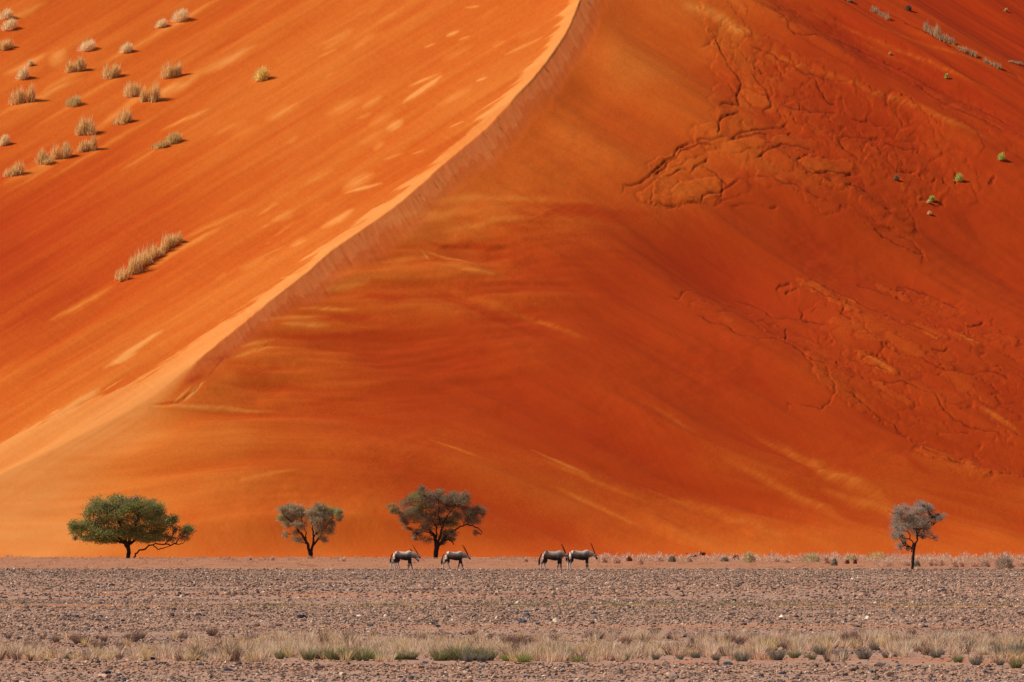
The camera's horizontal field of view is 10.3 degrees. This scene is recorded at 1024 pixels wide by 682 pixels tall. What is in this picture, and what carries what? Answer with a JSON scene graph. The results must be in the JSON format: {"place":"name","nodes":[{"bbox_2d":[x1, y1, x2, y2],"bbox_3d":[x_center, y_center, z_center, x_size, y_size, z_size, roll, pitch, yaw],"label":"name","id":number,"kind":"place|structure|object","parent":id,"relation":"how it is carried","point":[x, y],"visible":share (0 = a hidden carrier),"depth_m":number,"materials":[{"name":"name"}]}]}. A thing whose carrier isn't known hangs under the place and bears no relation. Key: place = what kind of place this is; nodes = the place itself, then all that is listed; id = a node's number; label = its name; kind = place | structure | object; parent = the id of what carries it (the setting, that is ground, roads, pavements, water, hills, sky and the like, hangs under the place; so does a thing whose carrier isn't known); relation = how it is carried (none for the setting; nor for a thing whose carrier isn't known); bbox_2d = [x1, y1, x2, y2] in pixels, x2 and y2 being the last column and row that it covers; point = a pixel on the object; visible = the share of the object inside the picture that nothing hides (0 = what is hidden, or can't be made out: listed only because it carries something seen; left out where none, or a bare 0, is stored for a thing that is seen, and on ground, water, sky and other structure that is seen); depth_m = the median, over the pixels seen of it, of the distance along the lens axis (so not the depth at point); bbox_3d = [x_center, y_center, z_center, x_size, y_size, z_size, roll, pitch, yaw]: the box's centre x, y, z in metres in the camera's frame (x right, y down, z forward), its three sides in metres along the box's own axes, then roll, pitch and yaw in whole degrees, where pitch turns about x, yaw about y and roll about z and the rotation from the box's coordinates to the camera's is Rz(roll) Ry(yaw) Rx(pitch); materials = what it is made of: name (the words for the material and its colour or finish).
{"place":"outdoors","nodes":[
{"label":"outdoors","id":0,"kind":"place"},
{"bbox_2d":[0,0,1023,556],"bbox_3d":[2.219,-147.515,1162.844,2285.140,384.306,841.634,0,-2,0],"label":"dune","id":1,"kind":"structure","parent":0,"point":[536,278],"depth_m":866.98,"materials":[{"name":"sand"}]},
{"bbox_2d":[0,133,11,145],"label":"dune grass","id":2,"kind":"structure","parent":1,"relation":"on","point":[4,140],"depth_m":941.96,"materials":[{"name":"beige plant"}]},
{"bbox_2d":[0,7,13,19],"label":"dune grass","id":3,"kind":"structure","parent":1,"relation":"on","point":[8,14],"depth_m":1006.25,"materials":[{"name":"beige plant"}]},
{"bbox_2d":[0,39,14,50],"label":"dune grass","id":4,"kind":"structure","parent":1,"relation":"on","point":[5,45],"depth_m":990.54,"materials":[{"name":"beige plant"}]},
{"bbox_2d":[0,17,17,30],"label":"dune grass","id":5,"kind":"structure","parent":1,"relation":"on","point":[9,23],"depth_m":1000.88,"materials":[{"name":"beige plant"}]},
{"bbox_2d":[2,159,24,176],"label":"dune grass","id":6,"kind":"structure","parent":1,"relation":"on","point":[15,169],"depth_m":926.35,"materials":[{"name":"beige plant"}]},
{"bbox_2d":[8,83,35,105],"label":"dune grass","id":7,"kind":"structure","parent":1,"relation":"on","point":[19,96],"depth_m":961.37,"materials":[{"name":"beige plant"}]},
{"bbox_2d":[15,66,29,79],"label":"dune grass","id":8,"kind":"structure","parent":1,"relation":"on","point":[23,73],"depth_m":973.46,"materials":[{"name":"beige plant"}]},
{"bbox_2d":[34,149,54,164],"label":"dune grass","id":9,"kind":"structure","parent":1,"relation":"on","point":[43,158],"depth_m":930.07,"materials":[{"name":"beige plant"}]},
{"bbox_2d":[50,140,72,158],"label":"dune grass","id":10,"kind":"structure","parent":1,"relation":"on","point":[65,151],"depth_m":931.86,"materials":[{"name":"beige plant"}]},
{"bbox_2d":[65,93,81,106],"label":"dune grass","id":11,"kind":"structure","parent":1,"relation":"on","point":[75,100],"depth_m":957.20,"materials":[{"name":"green plant"}]},
{"bbox_2d":[65,54,86,72],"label":"dune grass","id":12,"kind":"structure","parent":1,"relation":"on","point":[79,65],"depth_m":974.40,"materials":[{"name":"beige plant"}]},
{"bbox_2d":[73,112,97,135],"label":"dune grass","id":13,"kind":"structure","parent":1,"relation":"on","point":[86,127],"depth_m":941.83,"materials":[{"name":"beige plant"}]},
{"bbox_2d":[76,39,95,51],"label":"dune grass","id":14,"kind":"structure","parent":1,"relation":"on","point":[84,46],"depth_m":984.91,"materials":[{"name":"beige plant"}]},
{"bbox_2d":[76,131,98,151],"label":"dune grass","id":15,"kind":"structure","parent":1,"relation":"on","point":[92,145],"depth_m":933.85,"materials":[{"name":"beige plant"}]},
{"bbox_2d":[100,61,121,79],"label":"dune grass","id":16,"kind":"structure","parent":1,"relation":"on","point":[115,70],"depth_m":969.41,"materials":[{"name":"beige plant"}]},
{"bbox_2d":[112,107,133,124],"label":"dune grass","id":17,"kind":"structure","parent":1,"relation":"on","point":[125,118],"depth_m":945.38,"materials":[{"name":"beige plant"}]},
{"bbox_2d":[119,42,133,52],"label":"dune grass","id":18,"kind":"structure","parent":1,"relation":"on","point":[126,47],"depth_m":981.82,"materials":[{"name":"beige plant"}]},
{"bbox_2d":[122,81,141,97],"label":"dune grass","id":19,"kind":"structure","parent":1,"relation":"on","point":[130,91],"depth_m":958.24,"materials":[{"name":"beige plant"}]},
{"bbox_2d":[114,231,184,281],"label":"dune grass","id":20,"kind":"structure","parent":1,"relation":"on","point":[135,265],"depth_m":873.88,"materials":[{"name":"beige plant"}]},
{"bbox_2d":[138,79,162,102],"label":"dune grass","id":21,"kind":"structure","parent":1,"relation":"on","point":[153,95],"depth_m":954.55,"materials":[{"name":"beige plant"}]},
{"bbox_2d":[150,140,168,149],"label":"dune grass","id":22,"kind":"structure","parent":1,"relation":"on","point":[162,144],"depth_m":929.86,"materials":[{"name":"beige plant"}]},
{"bbox_2d":[155,18,167,27],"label":"dune grass","id":23,"kind":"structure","parent":1,"relation":"on","point":[161,23],"depth_m":993.24,"materials":[{"name":"beige plant"}]},
{"bbox_2d":[159,58,182,78],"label":"dune grass","id":24,"kind":"structure","parent":1,"relation":"on","point":[173,72],"depth_m":965.68,"materials":[{"name":"beige plant"}]},
{"bbox_2d":[165,130,182,144],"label":"dune grass","id":25,"kind":"structure","parent":1,"relation":"on","point":[172,138],"depth_m":931.17,"materials":[{"name":"beige plant"}]},
{"bbox_2d":[169,7,189,21],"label":"dune grass","id":26,"kind":"structure","parent":1,"relation":"on","point":[181,14],"depth_m":995.49,"materials":[{"name":"beige plant"}]},
{"bbox_2d":[251,63,271,81],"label":"dune grass","id":27,"kind":"structure","parent":1,"relation":"on","point":[260,75],"depth_m":957.03,"materials":[{"name":"yellow plant"}]},
{"bbox_2d":[870,6,889,19],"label":"dune grass","id":28,"kind":"structure","parent":1,"relation":"on","point":[879,13],"depth_m":976.31,"materials":[{"name":"grey plant"}]},
{"bbox_2d":[922,20,941,37],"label":"dune grass","id":29,"kind":"structure","parent":1,"relation":"on","point":[926,27],"depth_m":970.26,"materials":[{"name":"grey plant"}]},
{"bbox_2d":[936,32,955,43],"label":"dune grass","id":30,"kind":"structure","parent":1,"relation":"on","point":[945,38],"depth_m":967.97,"materials":[{"name":"grey plant"}]},
{"bbox_2d":[953,173,963,181],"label":"dune bush","id":31,"kind":"object","parent":1,"relation":"on","point":[958,177],"visible":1,"depth_m":916.75,"materials":[{"name":"green plant"}]},
{"bbox_2d":[956,46,977,56],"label":"dune grass","id":32,"kind":"structure","parent":1,"relation":"on","point":[968,52],"depth_m":964.12,"materials":[{"name":"grey plant"}]},
{"bbox_2d":[982,58,1001,68],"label":"dune grass","id":33,"kind":"structure","parent":1,"relation":"on","point":[985,60],"depth_m":960.48,"materials":[{"name":"grey plant"}]},
{"bbox_2d":[0,557,1023,681],"bbox_3d":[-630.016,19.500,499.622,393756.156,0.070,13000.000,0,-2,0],"label":"ground","id":34,"kind":"structure","parent":0,"point":[369,564],"depth_m":135.30,"materials":[{"name":"gravel"}]},
{"bbox_2d":[65,630,87,643],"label":"wiry shrub","id":35,"kind":"object","parent":34,"relation":"on","point":[76,640],"visible":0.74,"depth_m":91.41,"materials":[{"name":"brown plant"}]},
{"bbox_2d":[89,638,105,648],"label":"wiry shrub","id":36,"kind":"object","parent":34,"relation":"on","point":[99,645],"visible":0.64,"depth_m":86.89,"materials":[{"name":"brown plant"}]},
{"bbox_2d":[66,492,196,557],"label":"thorn tree","id":37,"kind":"object","parent":34,"relation":"on","point":[105,511],"visible":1,"depth_m":680.74,"materials":[{"name":"green plant"}]},
{"bbox_2d":[123,630,141,641],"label":"wiry shrub","id":38,"kind":"object","parent":34,"relation":"on","point":[129,635],"visible":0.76,"depth_m":94.07,"materials":[{"name":"brown plant"}]},
{"bbox_2d":[135,628,146,639],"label":"wiry shrub","id":39,"kind":"object","parent":34,"relation":"on","point":[142,635],"visible":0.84,"depth_m":96.05,"materials":[{"name":"brown plant"}]},
{"bbox_2d":[204,625,219,635],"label":"wiry shrub","id":40,"kind":"object","parent":34,"relation":"on","point":[212,632],"visible":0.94,"depth_m":99.41,"materials":[{"name":"brown plant"}]},
{"bbox_2d":[271,649,287,658],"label":"grass tussock","id":41,"kind":"object","parent":34,"relation":"on","point":[280,655],"depth_m":79.87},
{"bbox_2d":[273,501,343,556],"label":"thorn tree","id":42,"kind":"object","parent":34,"relation":"on","point":[320,515],"visible":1,"depth_m":675.24,"materials":[{"name":"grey plant"}]},
{"bbox_2d":[298,647,318,659],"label":"grass tussock","id":43,"kind":"object","parent":34,"relation":"on","point":[306,656],"depth_m":79.29,"materials":[{"name":"plant"}]},
{"bbox_2d":[318,646,347,659],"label":"grass tussock","id":44,"kind":"object","parent":34,"relation":"on","point":[332,655],"depth_m":79.28,"materials":[{"name":"plant"}]},
{"bbox_2d":[337,645,362,659],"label":"grass tussock","id":45,"kind":"object","parent":34,"relation":"on","point":[352,658],"depth_m":79.28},
{"bbox_2d":[348,646,375,660],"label":"grass tussock","id":46,"kind":"object","parent":34,"relation":"on","point":[360,656],"depth_m":78.75,"materials":[{"name":"plant"}]},
{"bbox_2d":[390,546,420,568],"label":"oryx","id":47,"kind":"object","parent":34,"relation":"on","point":[408,555],"visible":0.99,"depth_m":364.19,"materials":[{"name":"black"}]},
{"bbox_2d":[397,649,421,659],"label":"grass tussock","id":48,"kind":"object","parent":34,"relation":"on","point":[415,655],"depth_m":79.28,"materials":[{"name":"plant"}]},
{"bbox_2d":[385,485,487,557],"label":"thorn tree","id":49,"kind":"object","parent":34,"relation":"on","point":[452,500],"visible":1,"depth_m":671.46,"materials":[{"name":"green plant"}]},
{"bbox_2d":[425,645,452,660],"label":"grass tussock","id":50,"kind":"object","parent":34,"relation":"on","point":[440,656],"depth_m":78.74,"materials":[{"name":"plant"}]},
{"bbox_2d":[441,545,470,568],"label":"oryx","id":51,"kind":"object","parent":34,"relation":"on","point":[458,555],"visible":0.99,"depth_m":364.22,"materials":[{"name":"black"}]},
{"bbox_2d":[445,644,477,660],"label":"grass tussock","id":52,"kind":"object","parent":34,"relation":"on","point":[456,654],"depth_m":78.73,"materials":[{"name":"plant"}]},
{"bbox_2d":[459,650,474,661],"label":"grass tussock","id":53,"kind":"object","parent":34,"relation":"on","point":[467,657],"depth_m":77.95,"materials":[{"name":"plant"}]},
{"bbox_2d":[460,644,486,660],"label":"grass tussock","id":54,"kind":"object","parent":34,"relation":"on","point":[472,651],"depth_m":78.70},
{"bbox_2d":[475,651,491,661],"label":"grass tussock","id":55,"kind":"object","parent":34,"relation":"on","point":[483,659],"depth_m":77.94,"materials":[{"name":"plant"}]},
{"bbox_2d":[470,643,502,660],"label":"grass tussock","id":56,"kind":"object","parent":34,"relation":"on","point":[492,652],"depth_m":78.74,"materials":[{"name":"plant"}]},
{"bbox_2d":[500,653,510,660],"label":"grass tussock","id":57,"kind":"object","parent":34,"relation":"on","point":[504,658],"depth_m":78.47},
{"bbox_2d":[499,631,514,643],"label":"wiry shrub","id":58,"kind":"object","parent":34,"relation":"on","point":[506,637],"visible":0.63,"depth_m":91.42,"materials":[{"name":"brown plant"}]},
{"bbox_2d":[512,653,536,661],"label":"grass tussock","id":59,"kind":"object","parent":34,"relation":"on","point":[523,659],"depth_m":77.93,"materials":[{"name":"plant"}]},
{"bbox_2d":[517,633,537,644],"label":"wiry shrub","id":60,"kind":"object","parent":34,"relation":"on","point":[529,639],"visible":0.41,"depth_m":90.34,"materials":[{"name":"brown plant"}]},
{"bbox_2d":[538,544,567,569],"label":"oryx","id":61,"kind":"object","parent":34,"relation":"on","point":[558,555],"visible":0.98,"depth_m":350.19,"materials":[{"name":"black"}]},
{"bbox_2d":[542,644,573,660],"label":"grass tussock","id":62,"kind":"object","parent":34,"relation":"on","point":[562,651],"depth_m":78.75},
{"bbox_2d":[570,655,585,661],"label":"grass tussock","id":63,"kind":"object","parent":34,"relation":"on","point":[577,659],"depth_m":77.95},
{"bbox_2d":[567,544,597,569],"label":"oryx","id":64,"kind":"object","parent":34,"relation":"on","point":[585,555],"visible":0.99,"depth_m":355.64,"materials":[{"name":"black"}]},
{"bbox_2d":[598,554,607,562],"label":"foot shrub","id":65,"kind":"object","parent":34,"relation":"on","point":[603,559],"visible":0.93,"depth_m":505.91,"materials":[{"name":"beige plant"}]},
{"bbox_2d":[609,554,620,563],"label":"foot shrub","id":66,"kind":"object","parent":34,"relation":"on","point":[617,560],"visible":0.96,"depth_m":484.36,"materials":[{"name":"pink plant"}]},
{"bbox_2d":[633,554,643,563],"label":"foot shrub","id":67,"kind":"object","parent":34,"relation":"on","point":[639,560],"visible":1,"depth_m":464.57,"materials":[{"name":"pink plant"}]},
{"bbox_2d":[651,555,664,561],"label":"foot shrub","id":68,"kind":"object","parent":34,"relation":"on","point":[657,558],"visible":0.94,"depth_m":542.08,"materials":[{"name":"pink plant"}]},
{"bbox_2d":[687,650,702,657],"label":"grass tussock","id":69,"kind":"object","parent":34,"relation":"on","point":[696,654],"depth_m":80.70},
{"bbox_2d":[711,653,724,659],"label":"grass tussock","id":70,"kind":"object","parent":34,"relation":"on","point":[713,656],"depth_m":79.31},
{"bbox_2d":[730,634,749,644],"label":"wiry shrub","id":71,"kind":"object","parent":34,"relation":"on","point":[743,640],"visible":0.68,"depth_m":91.42,"materials":[{"name":"brown plant"}]},
{"bbox_2d":[730,649,753,660],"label":"grass tussock","id":72,"kind":"object","parent":34,"relation":"on","point":[740,656],"depth_m":78.76,"materials":[{"name":"plant"}]},
{"bbox_2d":[743,551,755,562],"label":"foot shrub","id":73,"kind":"object","parent":34,"relation":"on","point":[747,558],"visible":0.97,"depth_m":517.37,"materials":[{"name":"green plant"}]},
{"bbox_2d":[768,556,779,561],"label":"foot shrub","id":74,"kind":"object","parent":34,"relation":"on","point":[777,559],"visible":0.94,"depth_m":529.43,"materials":[{"name":"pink plant"}]},
{"bbox_2d":[764,647,788,659],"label":"grass tussock","id":75,"kind":"object","parent":34,"relation":"on","point":[775,656],"depth_m":79.30,"materials":[{"name":"plant"}]},
{"bbox_2d":[787,650,803,657],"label":"grass tussock","id":76,"kind":"object","parent":34,"relation":"on","point":[795,655],"depth_m":80.71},
{"bbox_2d":[783,633,812,647],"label":"grass tussock","id":77,"kind":"object","parent":34,"relation":"on","point":[801,640],"depth_m":88.54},
{"bbox_2d":[802,551,820,561],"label":"foot shrub","id":78,"kind":"object","parent":34,"relation":"on","point":[814,557],"visible":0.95,"depth_m":529.42,"materials":[{"name":"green plant"}]},
{"bbox_2d":[805,652,817,659],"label":"grass tussock","id":79,"kind":"object","parent":34,"relation":"on","point":[812,657],"depth_m":79.87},
{"bbox_2d":[811,643,829,654],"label":"grass tussock","id":80,"kind":"object","parent":34,"relation":"on","point":[822,651],"depth_m":82.15,"materials":[{"name":"plant"}]},
{"bbox_2d":[809,630,837,640],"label":"grass tussock","id":81,"kind":"object","parent":34,"relation":"on","point":[824,636],"depth_m":92.17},
{"bbox_2d":[820,554,829,563],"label":"foot shrub","id":82,"kind":"object","parent":34,"relation":"on","point":[825,559],"visible":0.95,"depth_m":484.36,"materials":[{"name":"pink plant"}]},
{"bbox_2d":[832,646,852,659],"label":"grass tussock","id":83,"kind":"object","parent":34,"relation":"on","point":[840,652],"depth_m":79.30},
{"bbox_2d":[848,646,874,658],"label":"grass tussock","id":84,"kind":"object","parent":34,"relation":"on","point":[861,654],"depth_m":79.85,"materials":[{"name":"plant"}]},
{"bbox_2d":[860,628,883,639],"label":"grass tussock","id":85,"kind":"object","parent":34,"relation":"on","point":[869,631],"depth_m":94.08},
{"bbox_2d":[866,641,880,649],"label":"grass tussock","id":86,"kind":"object","parent":34,"relation":"on","point":[874,647],"depth_m":85.90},
{"bbox_2d":[865,551,885,558],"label":"foot shrub","id":87,"kind":"object","parent":34,"relation":"on","point":[878,554],"visible":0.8,"depth_m":650.30,"materials":[{"name":"yellow plant"}]},
{"bbox_2d":[873,558,894,566],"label":"foot shrub","id":88,"kind":"object","parent":34,"relation":"on","point":[881,562],"visible":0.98,"depth_m":413.83,"materials":[{"name":"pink plant"}]},
{"bbox_2d":[898,558,910,565],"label":"foot shrub","id":89,"kind":"object","parent":34,"relation":"on","point":[905,563],"visible":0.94,"depth_m":429.51,"materials":[{"name":"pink plant"}]},
{"bbox_2d":[888,498,946,568],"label":"thorn tree","id":90,"kind":"object","parent":34,"relation":"on","point":[917,522],"visible":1,"depth_m":367.72,"materials":[{"name":"grey plant"}]},
{"bbox_2d":[922,556,933,565],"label":"foot shrub","id":91,"kind":"object","parent":34,"relation":"on","point":[927,561],"visible":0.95,"depth_m":429.54,"materials":[{"name":"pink plant"}]},
{"bbox_2d":[924,648,946,657],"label":"grass tussock","id":92,"kind":"object","parent":34,"relation":"on","point":[932,653],"depth_m":80.72,"materials":[{"name":"plant"}]},
{"bbox_2d":[935,558,944,565],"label":"foot shrub","id":93,"kind":"object","parent":34,"relation":"on","point":[939,562],"visible":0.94,"depth_m":429.55,"materials":[{"name":"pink plant"}]},
{"bbox_2d":[931,628,955,640],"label":"grass tussock","id":94,"kind":"object","parent":34,"relation":"on","point":[945,635],"depth_m":90.30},
{"bbox_2d":[946,559,958,566],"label":"foot shrub","id":95,"kind":"object","parent":34,"relation":"on","point":[953,563],"visible":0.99,"depth_m":399.41,"materials":[{"name":"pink plant"}]},
{"bbox_2d":[950,654,966,662],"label":"grass tussock","id":96,"kind":"object","parent":34,"relation":"on","point":[957,659],"depth_m":77.95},
{"bbox_2d":[944,627,974,639],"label":"grass tussock","id":97,"kind":"object","parent":34,"relation":"on","point":[961,631],"depth_m":94.06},
{"bbox_2d":[966,560,977,566],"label":"foot shrub","id":98,"kind":"object","parent":34,"relation":"on","point":[970,563],"visible":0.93,"depth_m":413.90,"materials":[{"name":"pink plant"}]},
{"bbox_2d":[968,657,983,664],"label":"grass tussock","id":99,"kind":"object","parent":34,"relation":"on","point":[975,662],"depth_m":76.62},
{"bbox_2d":[978,558,989,566],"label":"foot shrub","id":100,"kind":"object","parent":34,"relation":"on","point":[982,564],"visible":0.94,"depth_m":413.92,"materials":[{"name":"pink plant"}]},
{"bbox_2d":[971,644,997,654],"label":"grass tussock","id":101,"kind":"object","parent":34,"relation":"on","point":[979,650],"depth_m":82.15,"materials":[{"name":"plant"}]},
{"bbox_2d":[985,641,1022,658],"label":"grass tussock","id":102,"kind":"object","parent":34,"relation":"on","point":[1000,649],"depth_m":79.87,"materials":[{"name":"plant"}]},
{"bbox_2d":[994,552,1014,568],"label":"foot shrub","id":103,"kind":"object","parent":34,"relation":"on","point":[1007,561],"visible":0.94,"depth_m":373.18,"materials":[{"name":"beige plant"}]},
{"bbox_2d":[1004,640,1023,655],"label":"grass tussock","id":104,"kind":"object","parent":34,"relation":"on","point":[1020,645],"depth_m":82.14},
{"bbox_2d":[1007,656,1023,667],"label":"grass tussock","id":105,"kind":"object","parent":34,"relation":"on","point":[1016,664],"depth_m":74.62,"materials":[{"name":"plant"}]},
{"bbox_2d":[0,624,1023,662],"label":"dry grass","id":106,"kind":"structure","parent":0,"point":[596,651],"depth_m":82.89,"materials":[{"name":"plant"}]},
{"bbox_2d":[0,550,1023,568],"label":"grass","id":107,"kind":"structure","parent":0,"point":[988,556],"depth_m":581.19,"materials":[{"name":"beige plant"}]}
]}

